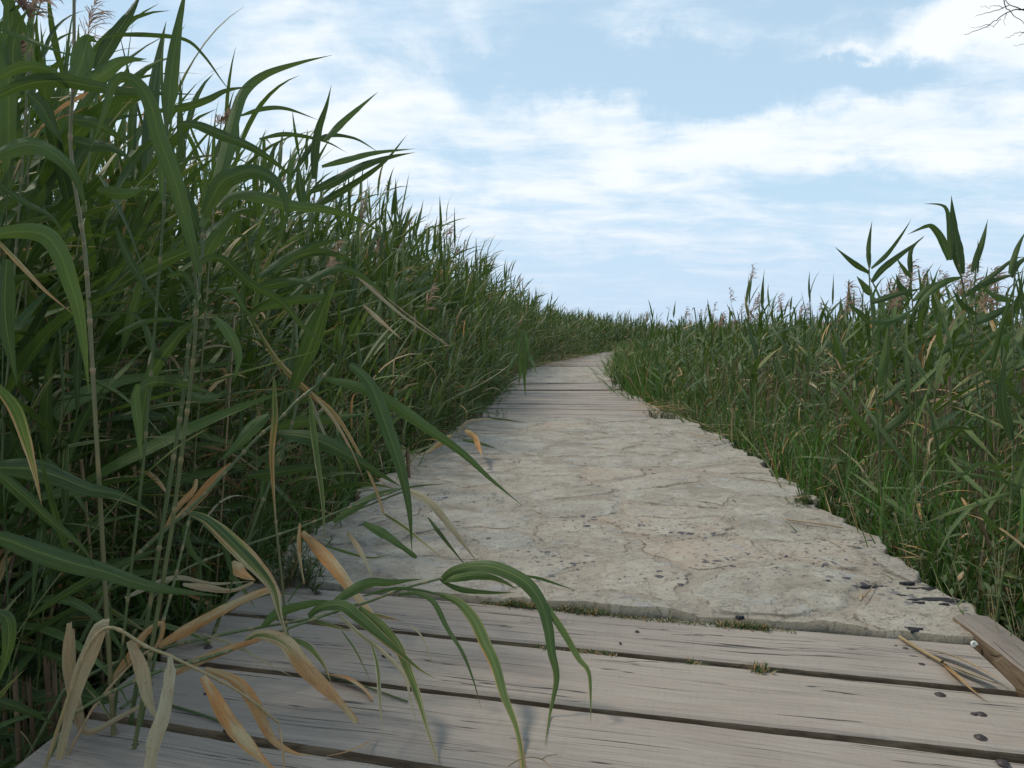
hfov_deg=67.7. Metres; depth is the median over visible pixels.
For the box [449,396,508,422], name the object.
weed
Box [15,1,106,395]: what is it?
reed
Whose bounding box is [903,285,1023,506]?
reed
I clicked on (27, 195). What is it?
reed
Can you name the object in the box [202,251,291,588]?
reed shoot
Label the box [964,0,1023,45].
bare tree
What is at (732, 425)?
weed
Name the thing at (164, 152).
reed
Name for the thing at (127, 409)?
reed
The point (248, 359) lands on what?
reed
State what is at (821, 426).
reed
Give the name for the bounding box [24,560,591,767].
reed
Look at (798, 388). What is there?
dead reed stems
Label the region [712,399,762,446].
weed
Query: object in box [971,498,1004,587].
reed shoot
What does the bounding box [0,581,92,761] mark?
reed shoot
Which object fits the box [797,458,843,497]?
weed
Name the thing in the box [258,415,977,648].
path
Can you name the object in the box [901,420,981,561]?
reed shoot
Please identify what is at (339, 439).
reed shoot
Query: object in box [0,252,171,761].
reed
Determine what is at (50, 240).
reed
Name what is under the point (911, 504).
reed shoot
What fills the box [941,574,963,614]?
weed
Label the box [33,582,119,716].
reed shoot
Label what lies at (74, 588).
reed shoot
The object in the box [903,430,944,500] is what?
reed shoot
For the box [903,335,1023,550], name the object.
reed
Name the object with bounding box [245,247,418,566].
reed shoot
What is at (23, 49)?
reed
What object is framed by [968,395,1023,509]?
reed
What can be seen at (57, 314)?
reed
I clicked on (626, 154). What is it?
sky
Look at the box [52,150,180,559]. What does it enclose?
reed
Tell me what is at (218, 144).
reed
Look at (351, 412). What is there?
reed shoot
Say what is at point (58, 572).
reed shoot
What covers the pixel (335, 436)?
reed
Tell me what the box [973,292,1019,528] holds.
reed
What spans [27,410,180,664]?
reed
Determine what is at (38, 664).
reed shoot
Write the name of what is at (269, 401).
reed
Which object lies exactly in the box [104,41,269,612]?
reed
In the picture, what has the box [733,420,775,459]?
weed
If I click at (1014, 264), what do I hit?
reed
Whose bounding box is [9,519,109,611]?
reed
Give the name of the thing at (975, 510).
reed shoot
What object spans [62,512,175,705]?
reed shoot
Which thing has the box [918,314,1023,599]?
reed
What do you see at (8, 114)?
reed
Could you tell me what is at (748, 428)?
weed
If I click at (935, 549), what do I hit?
weed
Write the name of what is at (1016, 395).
reed
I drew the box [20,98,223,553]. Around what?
reed
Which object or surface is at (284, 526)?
reed shoot
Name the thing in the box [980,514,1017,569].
reed shoot
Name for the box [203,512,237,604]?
reed shoot
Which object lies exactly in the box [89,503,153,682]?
reed shoot
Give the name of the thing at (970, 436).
reed shoot
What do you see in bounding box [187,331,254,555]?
reed shoot
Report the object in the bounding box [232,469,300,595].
reed shoot
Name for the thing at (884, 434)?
reed
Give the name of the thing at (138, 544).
reed shoot
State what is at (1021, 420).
reed
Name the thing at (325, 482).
reed shoot
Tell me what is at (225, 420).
reed
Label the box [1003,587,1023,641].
weed
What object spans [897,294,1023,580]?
reed
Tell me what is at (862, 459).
reed shoot
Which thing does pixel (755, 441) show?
weed
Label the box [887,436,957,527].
reed shoot
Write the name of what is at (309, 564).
weed
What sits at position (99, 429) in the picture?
reed
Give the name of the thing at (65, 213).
reed
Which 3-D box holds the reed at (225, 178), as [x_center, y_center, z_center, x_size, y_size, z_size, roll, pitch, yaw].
[-0.405,0.153,1.156,0.464,1.343,0.174,-1,4,-19]
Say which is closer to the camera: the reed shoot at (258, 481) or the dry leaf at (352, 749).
the dry leaf at (352, 749)
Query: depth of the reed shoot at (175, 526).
1.92 m
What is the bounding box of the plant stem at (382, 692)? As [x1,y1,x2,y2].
[322,673,407,701]
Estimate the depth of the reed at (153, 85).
1.89 m
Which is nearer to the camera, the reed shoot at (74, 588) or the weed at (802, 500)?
the reed shoot at (74, 588)
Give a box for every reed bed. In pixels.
[0,0,756,746]
[603,257,1023,514]
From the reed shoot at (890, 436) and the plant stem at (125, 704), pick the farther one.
the reed shoot at (890, 436)
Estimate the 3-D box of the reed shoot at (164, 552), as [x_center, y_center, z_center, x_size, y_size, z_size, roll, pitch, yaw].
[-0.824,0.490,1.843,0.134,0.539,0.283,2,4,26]
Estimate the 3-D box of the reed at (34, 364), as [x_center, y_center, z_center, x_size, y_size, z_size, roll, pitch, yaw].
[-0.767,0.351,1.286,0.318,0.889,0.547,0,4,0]
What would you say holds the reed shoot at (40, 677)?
on the ground at (121, 554)
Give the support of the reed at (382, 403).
on the ground at (121, 554)
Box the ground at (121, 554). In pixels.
[7,344,1018,751]
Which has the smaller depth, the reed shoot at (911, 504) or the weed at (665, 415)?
the reed shoot at (911, 504)
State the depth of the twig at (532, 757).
1.05 m
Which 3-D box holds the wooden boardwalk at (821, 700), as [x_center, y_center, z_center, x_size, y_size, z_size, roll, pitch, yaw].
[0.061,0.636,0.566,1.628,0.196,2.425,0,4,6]
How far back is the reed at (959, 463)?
2.75 m
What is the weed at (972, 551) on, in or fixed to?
on the ground at (121, 554)
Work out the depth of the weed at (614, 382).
8.14 m
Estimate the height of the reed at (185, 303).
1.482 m
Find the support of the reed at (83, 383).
on the ground at (121, 554)
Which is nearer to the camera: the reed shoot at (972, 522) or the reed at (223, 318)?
the reed shoot at (972, 522)
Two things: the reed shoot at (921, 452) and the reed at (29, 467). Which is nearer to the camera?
the reed at (29, 467)
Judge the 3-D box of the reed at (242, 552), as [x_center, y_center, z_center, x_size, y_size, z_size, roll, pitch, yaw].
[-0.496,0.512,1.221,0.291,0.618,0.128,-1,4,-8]
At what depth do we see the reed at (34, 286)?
2.25 m
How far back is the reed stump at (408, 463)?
3.12 m
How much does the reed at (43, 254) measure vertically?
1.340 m
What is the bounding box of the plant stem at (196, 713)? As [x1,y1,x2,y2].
[172,704,219,722]
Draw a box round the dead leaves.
[2,339,1023,696]
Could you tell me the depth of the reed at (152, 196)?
2.08 m
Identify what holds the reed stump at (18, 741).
on the ground at (121, 554)
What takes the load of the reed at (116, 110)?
on the ground at (121, 554)
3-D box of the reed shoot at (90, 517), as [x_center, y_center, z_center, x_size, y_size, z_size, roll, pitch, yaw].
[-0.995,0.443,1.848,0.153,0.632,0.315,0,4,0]
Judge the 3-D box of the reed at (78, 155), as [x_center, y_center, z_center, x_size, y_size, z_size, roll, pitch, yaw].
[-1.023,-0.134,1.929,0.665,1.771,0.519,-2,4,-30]
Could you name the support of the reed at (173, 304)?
on the ground at (121, 554)
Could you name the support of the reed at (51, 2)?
on the ground at (121, 554)
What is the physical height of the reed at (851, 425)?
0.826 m
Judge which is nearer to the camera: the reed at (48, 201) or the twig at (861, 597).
the twig at (861, 597)
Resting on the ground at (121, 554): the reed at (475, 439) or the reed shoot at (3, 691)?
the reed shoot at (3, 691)
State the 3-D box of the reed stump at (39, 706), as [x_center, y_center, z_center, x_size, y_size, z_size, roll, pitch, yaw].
[-0.831,0.669,1.345,0.012,0.286,0.010,0,4,0]
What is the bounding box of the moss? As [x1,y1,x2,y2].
[481,406,795,675]
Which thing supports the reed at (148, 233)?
on the ground at (121, 554)
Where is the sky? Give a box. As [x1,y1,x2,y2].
[0,0,1023,327]
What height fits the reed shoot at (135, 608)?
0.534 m
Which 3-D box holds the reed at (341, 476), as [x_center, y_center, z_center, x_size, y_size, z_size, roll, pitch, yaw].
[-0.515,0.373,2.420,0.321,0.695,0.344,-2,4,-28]
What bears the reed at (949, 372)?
on the ground at (121, 554)
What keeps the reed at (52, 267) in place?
on the ground at (121, 554)
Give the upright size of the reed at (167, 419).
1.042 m
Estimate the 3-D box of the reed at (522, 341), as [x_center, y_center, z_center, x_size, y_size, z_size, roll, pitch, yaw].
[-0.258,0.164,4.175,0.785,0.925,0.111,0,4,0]
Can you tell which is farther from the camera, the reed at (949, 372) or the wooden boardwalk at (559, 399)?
the wooden boardwalk at (559, 399)
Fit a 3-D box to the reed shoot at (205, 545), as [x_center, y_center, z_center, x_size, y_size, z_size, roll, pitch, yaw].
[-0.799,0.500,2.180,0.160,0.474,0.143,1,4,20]
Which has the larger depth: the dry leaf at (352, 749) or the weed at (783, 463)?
the weed at (783, 463)
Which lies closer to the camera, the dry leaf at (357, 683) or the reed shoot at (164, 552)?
the dry leaf at (357, 683)
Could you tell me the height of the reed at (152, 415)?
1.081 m
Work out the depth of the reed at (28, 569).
1.62 m
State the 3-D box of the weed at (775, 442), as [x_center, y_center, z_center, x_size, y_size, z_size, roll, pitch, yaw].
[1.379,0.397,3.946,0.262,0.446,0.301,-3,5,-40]
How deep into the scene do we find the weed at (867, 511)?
2.62 m
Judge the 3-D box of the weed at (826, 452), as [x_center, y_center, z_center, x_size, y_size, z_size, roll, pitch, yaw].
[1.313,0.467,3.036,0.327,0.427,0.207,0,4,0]
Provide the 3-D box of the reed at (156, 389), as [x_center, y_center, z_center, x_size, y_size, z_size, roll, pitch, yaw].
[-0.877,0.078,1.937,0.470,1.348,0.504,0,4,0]
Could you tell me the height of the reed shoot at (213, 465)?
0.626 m
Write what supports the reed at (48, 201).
on the ground at (121, 554)
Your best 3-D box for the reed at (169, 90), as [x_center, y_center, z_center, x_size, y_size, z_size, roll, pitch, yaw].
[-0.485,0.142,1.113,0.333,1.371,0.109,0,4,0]
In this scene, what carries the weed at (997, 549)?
on the ground at (121, 554)
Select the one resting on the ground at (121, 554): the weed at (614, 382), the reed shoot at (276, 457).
the reed shoot at (276, 457)
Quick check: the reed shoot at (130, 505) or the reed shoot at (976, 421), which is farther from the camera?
the reed shoot at (976, 421)
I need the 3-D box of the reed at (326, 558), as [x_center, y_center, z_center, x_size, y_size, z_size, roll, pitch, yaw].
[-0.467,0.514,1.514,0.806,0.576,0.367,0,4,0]
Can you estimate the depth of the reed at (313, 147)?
1.87 m
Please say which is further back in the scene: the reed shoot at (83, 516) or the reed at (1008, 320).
the reed at (1008, 320)
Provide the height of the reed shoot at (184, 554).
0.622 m
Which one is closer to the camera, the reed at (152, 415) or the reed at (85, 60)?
the reed at (85, 60)
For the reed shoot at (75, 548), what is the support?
on the ground at (121, 554)
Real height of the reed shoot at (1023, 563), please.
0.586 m
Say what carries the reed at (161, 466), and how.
on the ground at (121, 554)
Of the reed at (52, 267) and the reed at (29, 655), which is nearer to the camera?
the reed at (29, 655)
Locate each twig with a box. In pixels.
[508,754,557,767]
[787,519,843,527]
[860,581,876,600]
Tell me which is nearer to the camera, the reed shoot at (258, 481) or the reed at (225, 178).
the reed at (225, 178)
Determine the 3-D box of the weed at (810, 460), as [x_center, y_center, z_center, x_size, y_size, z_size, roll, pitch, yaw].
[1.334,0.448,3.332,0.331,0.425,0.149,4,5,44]
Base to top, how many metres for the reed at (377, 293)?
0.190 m
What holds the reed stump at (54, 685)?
on the ground at (121, 554)
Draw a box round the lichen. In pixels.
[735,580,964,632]
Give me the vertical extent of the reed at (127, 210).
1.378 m
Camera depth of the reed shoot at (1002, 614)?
1.87 m
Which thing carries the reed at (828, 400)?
on the ground at (121, 554)
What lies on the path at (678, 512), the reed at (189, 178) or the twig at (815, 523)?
the twig at (815, 523)
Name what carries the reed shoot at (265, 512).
on the ground at (121, 554)
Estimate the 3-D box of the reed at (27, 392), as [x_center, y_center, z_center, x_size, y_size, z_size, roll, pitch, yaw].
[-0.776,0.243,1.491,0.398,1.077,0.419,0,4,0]
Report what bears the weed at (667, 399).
on the ground at (121, 554)
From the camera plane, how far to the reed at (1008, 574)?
1.82 m
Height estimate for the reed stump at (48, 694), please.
0.396 m
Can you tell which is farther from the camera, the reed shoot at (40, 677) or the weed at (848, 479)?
the weed at (848, 479)
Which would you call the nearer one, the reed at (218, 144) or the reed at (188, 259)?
the reed at (218, 144)
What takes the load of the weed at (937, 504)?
on the ground at (121, 554)
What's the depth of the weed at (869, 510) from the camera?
2.82 m
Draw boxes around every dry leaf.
[326,674,372,699]
[326,737,376,756]
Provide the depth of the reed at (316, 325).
1.59 m
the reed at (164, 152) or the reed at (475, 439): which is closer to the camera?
the reed at (164, 152)
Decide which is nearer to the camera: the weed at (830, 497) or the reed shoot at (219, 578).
the reed shoot at (219, 578)
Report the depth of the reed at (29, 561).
1.52 m
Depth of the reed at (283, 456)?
2.66 m
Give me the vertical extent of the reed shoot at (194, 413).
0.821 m
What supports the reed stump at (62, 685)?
on the ground at (121, 554)
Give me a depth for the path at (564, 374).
10.79 m
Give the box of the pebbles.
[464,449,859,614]
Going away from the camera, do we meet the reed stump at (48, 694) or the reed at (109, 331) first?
the reed stump at (48, 694)
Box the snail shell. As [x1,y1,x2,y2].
[970,641,977,647]
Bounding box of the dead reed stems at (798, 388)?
[0,300,1023,723]
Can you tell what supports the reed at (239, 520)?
on the ground at (121, 554)
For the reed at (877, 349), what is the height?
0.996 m
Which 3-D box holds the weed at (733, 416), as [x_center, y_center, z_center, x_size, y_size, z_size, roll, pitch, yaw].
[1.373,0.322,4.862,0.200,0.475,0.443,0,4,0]
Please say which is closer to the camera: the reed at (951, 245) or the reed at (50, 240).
the reed at (50, 240)
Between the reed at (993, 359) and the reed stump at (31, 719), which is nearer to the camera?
the reed stump at (31, 719)
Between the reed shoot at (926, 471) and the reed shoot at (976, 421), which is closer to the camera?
the reed shoot at (926, 471)
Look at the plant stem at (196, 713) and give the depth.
1.20 m
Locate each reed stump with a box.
[0,691,7,761]
[12,667,21,765]
[21,679,27,754]
[26,674,36,753]
[37,687,41,748]
[43,655,53,740]
[51,658,58,730]
[59,669,65,708]
[406,446,410,477]
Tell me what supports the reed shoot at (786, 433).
on the ground at (121, 554)
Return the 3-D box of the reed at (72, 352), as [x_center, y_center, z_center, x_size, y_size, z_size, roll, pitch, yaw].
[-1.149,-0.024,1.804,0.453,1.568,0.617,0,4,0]
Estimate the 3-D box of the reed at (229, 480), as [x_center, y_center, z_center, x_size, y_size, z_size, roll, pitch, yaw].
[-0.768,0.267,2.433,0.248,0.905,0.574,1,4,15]
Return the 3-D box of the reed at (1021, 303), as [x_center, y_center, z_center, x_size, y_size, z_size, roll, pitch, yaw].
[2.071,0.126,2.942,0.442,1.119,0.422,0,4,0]
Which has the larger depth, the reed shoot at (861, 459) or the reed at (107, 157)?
the reed shoot at (861, 459)
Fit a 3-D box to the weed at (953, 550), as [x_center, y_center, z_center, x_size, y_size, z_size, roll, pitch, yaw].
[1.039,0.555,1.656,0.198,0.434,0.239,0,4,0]
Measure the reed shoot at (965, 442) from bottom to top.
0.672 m
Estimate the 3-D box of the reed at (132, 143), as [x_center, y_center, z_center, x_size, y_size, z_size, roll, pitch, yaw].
[-1.128,-0.062,2.121,0.551,1.613,0.627,4,5,43]
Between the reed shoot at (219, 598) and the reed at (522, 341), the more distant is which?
the reed at (522, 341)
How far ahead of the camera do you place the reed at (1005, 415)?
1.62 m
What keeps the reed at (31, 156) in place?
on the ground at (121, 554)
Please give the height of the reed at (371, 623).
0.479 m
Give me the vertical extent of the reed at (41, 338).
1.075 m
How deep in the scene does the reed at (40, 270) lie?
1.89 m
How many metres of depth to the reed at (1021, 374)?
2.67 m
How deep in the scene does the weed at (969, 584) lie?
1.69 m
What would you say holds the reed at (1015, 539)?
on the ground at (121, 554)
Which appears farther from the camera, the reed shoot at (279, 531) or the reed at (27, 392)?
the reed shoot at (279, 531)
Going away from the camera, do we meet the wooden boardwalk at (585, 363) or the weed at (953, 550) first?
the weed at (953, 550)
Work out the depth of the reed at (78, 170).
2.05 m
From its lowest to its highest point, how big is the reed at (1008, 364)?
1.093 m
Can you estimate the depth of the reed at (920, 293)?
2.29 m
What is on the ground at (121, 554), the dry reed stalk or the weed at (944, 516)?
the weed at (944, 516)
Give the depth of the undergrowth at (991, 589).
2.11 m
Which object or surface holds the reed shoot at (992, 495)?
on the ground at (121, 554)
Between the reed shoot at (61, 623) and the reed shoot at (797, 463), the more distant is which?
the reed shoot at (797, 463)
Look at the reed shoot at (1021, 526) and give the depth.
1.71 m
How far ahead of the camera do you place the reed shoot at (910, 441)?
3.00 m
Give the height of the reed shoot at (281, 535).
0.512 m
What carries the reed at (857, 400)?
on the ground at (121, 554)
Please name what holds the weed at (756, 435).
on the ground at (121, 554)
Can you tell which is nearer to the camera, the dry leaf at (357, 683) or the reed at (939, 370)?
the dry leaf at (357, 683)
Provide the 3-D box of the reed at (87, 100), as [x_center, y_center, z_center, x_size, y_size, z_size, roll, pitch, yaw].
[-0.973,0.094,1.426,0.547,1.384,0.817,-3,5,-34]
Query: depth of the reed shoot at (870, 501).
2.27 m
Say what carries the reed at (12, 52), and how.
on the ground at (121, 554)
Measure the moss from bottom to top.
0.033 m
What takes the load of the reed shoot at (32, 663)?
on the ground at (121, 554)
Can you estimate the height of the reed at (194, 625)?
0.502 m
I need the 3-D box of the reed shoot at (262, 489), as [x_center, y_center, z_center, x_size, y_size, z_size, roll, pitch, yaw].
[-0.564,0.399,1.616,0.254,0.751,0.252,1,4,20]
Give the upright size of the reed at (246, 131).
1.680 m
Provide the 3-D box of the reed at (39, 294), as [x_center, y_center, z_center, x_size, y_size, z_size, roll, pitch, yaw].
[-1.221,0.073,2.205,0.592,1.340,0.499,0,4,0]
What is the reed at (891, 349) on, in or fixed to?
on the ground at (121, 554)
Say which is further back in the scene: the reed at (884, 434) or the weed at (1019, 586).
the reed at (884, 434)
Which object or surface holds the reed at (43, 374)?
on the ground at (121, 554)
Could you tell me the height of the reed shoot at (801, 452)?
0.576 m
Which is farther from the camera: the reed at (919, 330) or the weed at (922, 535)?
the reed at (919, 330)
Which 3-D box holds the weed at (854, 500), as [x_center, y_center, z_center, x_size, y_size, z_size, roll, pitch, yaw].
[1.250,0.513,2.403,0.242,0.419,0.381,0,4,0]
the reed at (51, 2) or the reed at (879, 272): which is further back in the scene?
the reed at (879, 272)
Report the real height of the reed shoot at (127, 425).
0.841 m
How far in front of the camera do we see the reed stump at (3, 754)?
1.24 m
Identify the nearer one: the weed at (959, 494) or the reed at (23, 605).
the reed at (23, 605)
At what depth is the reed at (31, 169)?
2.29 m
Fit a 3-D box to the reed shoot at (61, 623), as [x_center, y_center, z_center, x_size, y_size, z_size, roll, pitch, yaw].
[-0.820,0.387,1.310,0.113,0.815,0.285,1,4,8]
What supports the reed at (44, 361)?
on the ground at (121, 554)
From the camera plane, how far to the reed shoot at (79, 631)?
1.79 m
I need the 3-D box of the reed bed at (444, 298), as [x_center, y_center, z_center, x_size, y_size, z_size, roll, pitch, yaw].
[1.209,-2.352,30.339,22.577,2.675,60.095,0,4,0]
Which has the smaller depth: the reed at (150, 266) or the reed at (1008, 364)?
the reed at (150, 266)
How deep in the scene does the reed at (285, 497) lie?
1.91 m
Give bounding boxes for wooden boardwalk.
[15,583,1023,767]
[468,382,683,419]
[537,352,613,366]
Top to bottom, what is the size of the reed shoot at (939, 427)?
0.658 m
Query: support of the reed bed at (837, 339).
on the ground at (121, 554)
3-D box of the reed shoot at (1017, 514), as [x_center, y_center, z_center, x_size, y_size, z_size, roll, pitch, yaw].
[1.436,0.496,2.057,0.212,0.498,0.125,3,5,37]
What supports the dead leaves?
on the ground at (121, 554)
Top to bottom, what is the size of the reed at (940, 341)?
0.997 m
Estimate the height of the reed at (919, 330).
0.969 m
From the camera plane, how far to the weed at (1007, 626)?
1.52 m
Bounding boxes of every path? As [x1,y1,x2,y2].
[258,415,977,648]
[508,367,612,381]
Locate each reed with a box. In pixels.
[0,0,54,488]
[0,0,194,705]
[0,0,232,735]
[0,5,317,742]
[0,7,320,572]
[0,23,144,594]
[0,38,160,694]
[0,61,196,391]
[0,95,163,760]
[0,119,105,421]
[0,162,147,555]
[0,163,137,709]
[0,167,208,516]
[0,170,95,466]
[0,179,91,659]
[0,186,183,766]
[0,196,168,587]
[0,233,197,716]
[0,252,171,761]
[0,253,157,655]
[0,271,134,638]
[0,280,191,756]
[0,329,117,767]
[0,376,138,742]
[0,384,217,724]
[0,401,146,600]
[0,439,139,766]
[1,0,218,597]
[1,33,34,263]
[1,157,133,594]
[1,337,160,540]
[3,4,200,585]
[3,178,198,584]
[3,382,91,695]
[4,226,92,689]
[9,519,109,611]
[12,295,163,596]
[12,314,164,698]
[14,312,166,734]
[14,363,519,764]
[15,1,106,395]
[15,198,184,590]
[16,55,100,420]
[18,0,63,655]
[18,101,92,521]
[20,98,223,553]
[22,127,257,675]
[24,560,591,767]
[25,98,206,591]
[25,114,257,607]
[27,93,171,364]
[27,211,122,385]
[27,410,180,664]
[29,304,151,637]
[31,73,245,612]
[31,245,217,675]
[31,330,138,682]
[33,90,139,303]
[41,58,228,585]
[43,619,308,767]
[51,599,438,761]
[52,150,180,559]
[55,94,213,611]
[57,139,253,612]
[65,561,281,755]
[70,25,176,455]
[75,173,217,637]
[84,254,199,609]
[85,129,219,555]
[89,72,340,749]
[89,484,476,718]
[93,75,322,556]
[97,0,295,716]
[97,114,206,620]
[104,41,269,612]
[104,221,285,612]
[108,140,240,595]
[127,265,283,636]
[128,55,381,725]
[130,131,266,618]
[140,511,287,726]
[141,304,269,619]
[149,259,271,575]
[181,107,230,624]
[198,337,337,599]
[211,238,393,634]
[213,332,301,543]
[215,237,301,524]
[223,333,317,563]
[227,306,346,567]
[241,88,414,581]
[243,289,351,547]
[254,323,384,635]
[275,339,330,515]
[311,377,378,523]
[329,402,415,518]
[356,276,446,344]
[393,418,523,465]
[418,330,536,452]
[792,373,861,486]
[795,367,894,521]
[808,373,859,486]
[824,303,882,519]
[834,325,944,535]
[835,220,923,540]
[846,348,923,523]
[849,315,999,582]
[851,307,975,514]
[853,269,1022,568]
[859,297,989,517]
[862,275,980,511]
[867,267,1023,634]
[874,235,938,526]
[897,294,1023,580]
[902,298,1017,524]
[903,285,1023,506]
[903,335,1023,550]
[907,196,1023,549]
[910,310,994,562]
[913,352,1023,621]
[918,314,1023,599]
[926,263,1023,514]
[946,364,1023,516]
[948,317,1023,475]
[951,220,1021,541]
[952,406,1023,627]
[958,369,1023,376]
[960,352,1023,528]
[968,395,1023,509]
[968,514,1023,547]
[973,277,1023,498]
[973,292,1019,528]
[974,234,1023,573]
[986,325,1023,497]
[994,281,1023,517]
[1016,411,1023,427]
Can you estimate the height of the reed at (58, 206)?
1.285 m
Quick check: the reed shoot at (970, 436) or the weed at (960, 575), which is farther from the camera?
the reed shoot at (970, 436)
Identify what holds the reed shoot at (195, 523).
on the ground at (121, 554)
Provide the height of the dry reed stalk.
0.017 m
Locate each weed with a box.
[252,531,334,591]
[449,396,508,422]
[605,362,657,391]
[642,403,694,418]
[649,377,692,415]
[711,401,738,432]
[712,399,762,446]
[712,408,767,444]
[719,414,780,445]
[726,420,768,451]
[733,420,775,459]
[745,408,813,457]
[756,420,805,462]
[763,441,850,491]
[766,401,844,475]
[777,428,837,486]
[783,488,841,512]
[789,433,846,479]
[797,449,882,511]
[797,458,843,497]
[798,428,865,510]
[800,425,951,532]
[818,442,906,518]
[825,440,918,540]
[828,469,855,520]
[847,473,957,528]
[849,488,985,554]
[857,495,893,528]
[885,495,941,569]
[896,474,991,562]
[898,477,1014,587]
[899,491,959,586]
[905,521,1023,615]
[909,553,1023,614]
[911,484,987,597]
[913,478,992,576]
[922,465,1007,537]
[931,528,1023,638]
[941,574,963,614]
[947,505,1015,597]
[963,536,1022,623]
[974,512,1023,638]
[984,546,1013,635]
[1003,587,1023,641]
[1016,569,1023,631]
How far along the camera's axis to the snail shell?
1.45 m
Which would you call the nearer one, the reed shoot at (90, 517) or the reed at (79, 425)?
the reed at (79, 425)
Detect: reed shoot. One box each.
[0,379,98,746]
[0,430,204,727]
[0,447,79,767]
[0,463,120,751]
[0,489,60,715]
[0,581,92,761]
[0,589,24,767]
[0,594,40,767]
[3,440,42,588]
[8,445,104,762]
[19,363,124,735]
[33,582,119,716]
[42,535,115,743]
[56,597,124,663]
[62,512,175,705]
[76,448,112,630]
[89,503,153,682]
[96,452,181,660]
[99,359,160,627]
[99,503,174,686]
[112,388,204,607]
[124,446,168,578]
[130,406,209,618]
[130,536,192,613]
[140,421,238,625]
[141,432,235,609]
[141,507,207,660]
[146,362,236,660]
[158,397,233,631]
[166,516,243,621]
[169,483,229,623]
[174,529,229,642]
[180,318,257,581]
[182,356,237,571]
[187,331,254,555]
[200,483,231,598]
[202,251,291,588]
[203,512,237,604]
[217,530,274,601]
[221,289,318,582]
[221,400,318,614]
[225,445,283,538]
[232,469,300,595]
[235,441,298,587]
[236,406,308,587]
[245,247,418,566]
[261,478,314,555]
[262,367,324,560]
[266,271,393,566]
[271,512,322,568]
[275,374,378,566]
[304,339,340,520]
[307,326,415,533]
[319,387,363,522]
[320,343,389,527]
[329,419,354,506]
[773,394,789,477]
[779,408,839,482]
[790,424,836,496]
[834,440,893,526]
[839,396,899,514]
[849,488,925,562]
[850,432,886,507]
[887,416,964,539]
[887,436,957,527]
[892,394,949,463]
[896,485,927,568]
[898,388,951,481]
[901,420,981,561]
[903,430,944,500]
[911,440,1015,602]
[917,394,944,480]
[939,404,995,495]
[942,396,1007,505]
[949,467,1019,598]
[950,457,1021,565]
[953,481,1023,632]
[956,444,988,539]
[957,387,991,483]
[962,398,997,493]
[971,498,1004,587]
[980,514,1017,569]
[992,514,1023,626]
[1008,548,1023,591]
[1015,490,1019,567]
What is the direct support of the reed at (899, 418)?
on the ground at (121, 554)
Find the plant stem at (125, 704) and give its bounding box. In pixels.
[119,682,153,708]
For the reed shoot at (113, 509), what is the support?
on the ground at (121, 554)
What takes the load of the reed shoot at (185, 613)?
on the ground at (121, 554)
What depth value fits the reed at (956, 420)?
2.67 m
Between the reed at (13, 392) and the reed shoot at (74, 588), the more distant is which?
the reed at (13, 392)
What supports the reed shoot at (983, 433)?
on the ground at (121, 554)
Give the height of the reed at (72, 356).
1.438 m
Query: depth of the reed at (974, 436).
2.25 m
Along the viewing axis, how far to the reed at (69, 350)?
1.73 m
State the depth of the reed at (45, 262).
2.28 m
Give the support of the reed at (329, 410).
on the ground at (121, 554)
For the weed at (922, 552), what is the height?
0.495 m
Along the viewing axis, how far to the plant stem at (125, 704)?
1.23 m
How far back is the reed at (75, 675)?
1.03 m
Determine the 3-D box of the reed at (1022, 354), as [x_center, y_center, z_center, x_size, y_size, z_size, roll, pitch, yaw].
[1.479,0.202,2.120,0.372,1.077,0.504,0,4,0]
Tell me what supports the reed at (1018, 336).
on the ground at (121, 554)
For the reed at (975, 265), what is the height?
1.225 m
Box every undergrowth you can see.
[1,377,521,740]
[621,384,1023,631]
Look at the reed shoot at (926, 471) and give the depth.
2.41 m
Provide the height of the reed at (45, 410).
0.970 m
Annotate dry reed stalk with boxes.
[898,635,1023,699]
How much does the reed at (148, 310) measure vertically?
1.424 m
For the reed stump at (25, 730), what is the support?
on the ground at (121, 554)
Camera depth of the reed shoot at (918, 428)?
3.17 m
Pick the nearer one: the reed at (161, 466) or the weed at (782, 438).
the reed at (161, 466)
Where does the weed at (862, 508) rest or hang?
on the ground at (121, 554)
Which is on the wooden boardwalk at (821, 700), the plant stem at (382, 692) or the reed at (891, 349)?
the plant stem at (382, 692)
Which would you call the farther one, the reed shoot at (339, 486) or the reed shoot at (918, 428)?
the reed shoot at (918, 428)
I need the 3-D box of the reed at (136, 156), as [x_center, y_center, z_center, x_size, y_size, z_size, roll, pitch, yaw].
[-0.914,0.134,1.571,0.547,1.285,0.628,2,5,33]
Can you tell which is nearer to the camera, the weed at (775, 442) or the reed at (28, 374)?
the reed at (28, 374)
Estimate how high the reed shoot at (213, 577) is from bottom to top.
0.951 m
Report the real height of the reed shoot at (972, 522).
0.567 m

